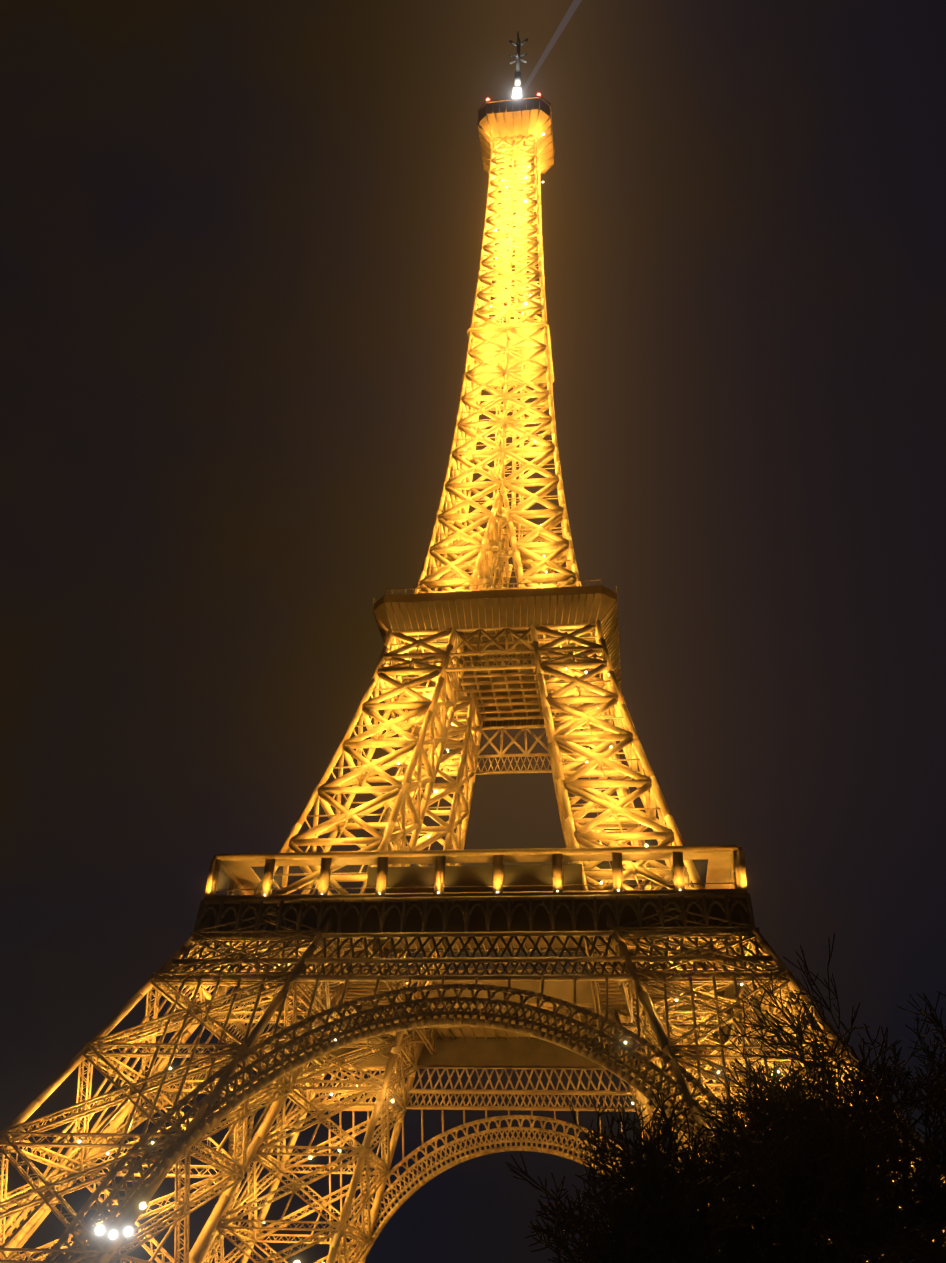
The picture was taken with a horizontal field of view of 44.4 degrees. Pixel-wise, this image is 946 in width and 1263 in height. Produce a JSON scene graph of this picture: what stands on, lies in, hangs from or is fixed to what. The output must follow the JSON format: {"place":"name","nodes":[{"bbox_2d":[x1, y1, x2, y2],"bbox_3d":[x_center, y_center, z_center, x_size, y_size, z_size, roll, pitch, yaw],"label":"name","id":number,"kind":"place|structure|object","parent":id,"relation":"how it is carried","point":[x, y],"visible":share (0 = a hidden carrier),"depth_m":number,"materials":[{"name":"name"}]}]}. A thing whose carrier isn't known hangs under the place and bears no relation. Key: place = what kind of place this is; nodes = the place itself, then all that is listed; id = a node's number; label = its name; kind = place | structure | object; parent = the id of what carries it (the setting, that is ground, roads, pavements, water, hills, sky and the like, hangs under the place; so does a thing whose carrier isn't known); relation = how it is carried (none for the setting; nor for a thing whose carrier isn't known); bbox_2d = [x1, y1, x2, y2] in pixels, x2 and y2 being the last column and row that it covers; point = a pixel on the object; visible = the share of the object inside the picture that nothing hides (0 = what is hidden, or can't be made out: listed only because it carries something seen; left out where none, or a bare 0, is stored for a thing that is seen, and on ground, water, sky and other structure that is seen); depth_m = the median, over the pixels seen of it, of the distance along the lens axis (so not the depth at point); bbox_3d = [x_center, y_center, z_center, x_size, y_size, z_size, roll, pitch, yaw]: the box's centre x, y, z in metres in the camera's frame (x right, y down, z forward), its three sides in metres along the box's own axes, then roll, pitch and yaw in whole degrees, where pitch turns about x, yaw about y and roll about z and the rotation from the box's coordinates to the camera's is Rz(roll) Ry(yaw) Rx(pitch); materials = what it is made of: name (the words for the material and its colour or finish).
{"place":"outdoors","nodes":[
{"label":"outdoors","id":0,"kind":"place"},
{"bbox_2d":[78,134,778,1222],"bbox_3d":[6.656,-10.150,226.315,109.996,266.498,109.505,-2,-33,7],"label":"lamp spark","id":1,"kind":"object","parent":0,"point":[428,836],"visible":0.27,"depth_m":189.85},
{"bbox_2d":[0,0,945,1262],"label":"sky","id":2,"kind":"structure","parent":0,"point":[241,240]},
{"label":"ground","id":3,"kind":"structure","parent":0,"visible":0},
{"bbox_2d":[0,132,945,1262],"bbox_3d":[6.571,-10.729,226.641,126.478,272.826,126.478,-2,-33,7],"label":"tower","id":4,"kind":"structure","parent":3,"relation":"on","point":[468,459],"depth_m":182.47,"materials":[{"name":"gold metal"}]},
{"bbox_2d":[95,1225,132,1238],"bbox_3d":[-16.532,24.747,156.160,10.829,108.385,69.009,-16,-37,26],"label":"lights","id":5,"kind":"object","parent":4,"relation":"attached to","point":[99,1230],"visible":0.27,"depth_m":100.97},
{"bbox_2d":[140,889,680,1262],"bbox_3d":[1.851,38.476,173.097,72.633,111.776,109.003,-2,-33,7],"label":"warm lamps","id":6,"kind":"object","parent":4,"relation":"attached to","point":[143,1205],"visible":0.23,"depth_m":108.80,"materials":[{"name":"yellow glass"}]},
{"bbox_2d":[0,138,945,1262],"bbox_3d":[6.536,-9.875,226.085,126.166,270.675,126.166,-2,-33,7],"label":"tower lattice","id":7,"kind":"object","parent":4,"relation":"attached to","point":[192,951],"visible":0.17,"depth_m":149.19,"materials":[{"name":"gold metal"}]},
{"bbox_2d":[193,84,755,1068],"bbox_3d":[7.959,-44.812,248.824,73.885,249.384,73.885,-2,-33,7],"label":"eiffel tower platform frames","id":8,"kind":"structure","parent":4,"relation":"attached to","point":[355,990],"depth_m":158.05,"materials":[{"name":"brown metal"}]},
{"bbox_2d":[200,98,748,1066],"bbox_3d":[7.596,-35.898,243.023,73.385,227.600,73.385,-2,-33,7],"label":"eiffel tower cladding","id":9,"kind":"structure","parent":4,"relation":"attached to","point":[494,1052],"depth_m":197.20,"materials":[{"name":"brown metal"}]},
{"bbox_2d":[203,95,747,1037],"bbox_3d":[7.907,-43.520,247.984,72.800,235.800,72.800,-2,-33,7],"label":"eiffel tower platforms","id":10,"kind":"object","parent":4,"relation":"attached to","point":[249,873],"visible":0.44,"depth_m":198.25,"materials":[{"name":"gold metal"}]},
{"bbox_2d":[216,852,736,894],"bbox_3d":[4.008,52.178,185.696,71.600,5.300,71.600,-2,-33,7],"label":"eiffel tower gallery glass","id":11,"kind":"object","parent":4,"relation":"attached to","point":[462,873],"visible":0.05,"depth_m":156.33,"materials":[{"name":"glass"}]},
{"bbox_2d":[509,31,527,96],"bbox_3d":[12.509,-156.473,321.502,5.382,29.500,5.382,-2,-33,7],"label":"antenna","id":12,"kind":"object","parent":4,"relation":"attached to","point":[517,87],"visible":0.96,"depth_m":322.05,"materials":[{"name":"grey metal"}]},
{"bbox_2d":[505,1080,930,1262],"bbox_3d":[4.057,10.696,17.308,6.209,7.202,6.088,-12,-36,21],"label":"tree","id":13,"kind":"object","parent":3,"relation":"on","point":[816,1211],"visible":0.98,"depth_m":17.18,"materials":[{"name":"black plant"}]},
{"bbox_2d":[556,1122,886,1262],"bbox_3d":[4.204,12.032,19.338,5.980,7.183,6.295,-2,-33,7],"label":"tree","id":14,"kind":"object","parent":3,"relation":"on","point":[702,1215],"visible":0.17,"depth_m":19.15,"materials":[{"name":"black plant"}]},
{"bbox_2d":[674,1007,945,1262],"bbox_3d":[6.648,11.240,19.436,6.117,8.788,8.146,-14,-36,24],"label":"tree","id":15,"kind":"object","parent":3,"relation":"on","point":[933,1202],"visible":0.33,"depth_m":19.14,"materials":[{"name":"black plant"}]},
{"bbox_2d":[696,933,945,1261],"bbox_3d":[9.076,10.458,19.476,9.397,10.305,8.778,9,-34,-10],"label":"tree","id":16,"kind":"object","parent":3,"relation":"on","point":[940,1091],"visible":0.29,"depth_m":21.29,"materials":[{"name":"black plant"}]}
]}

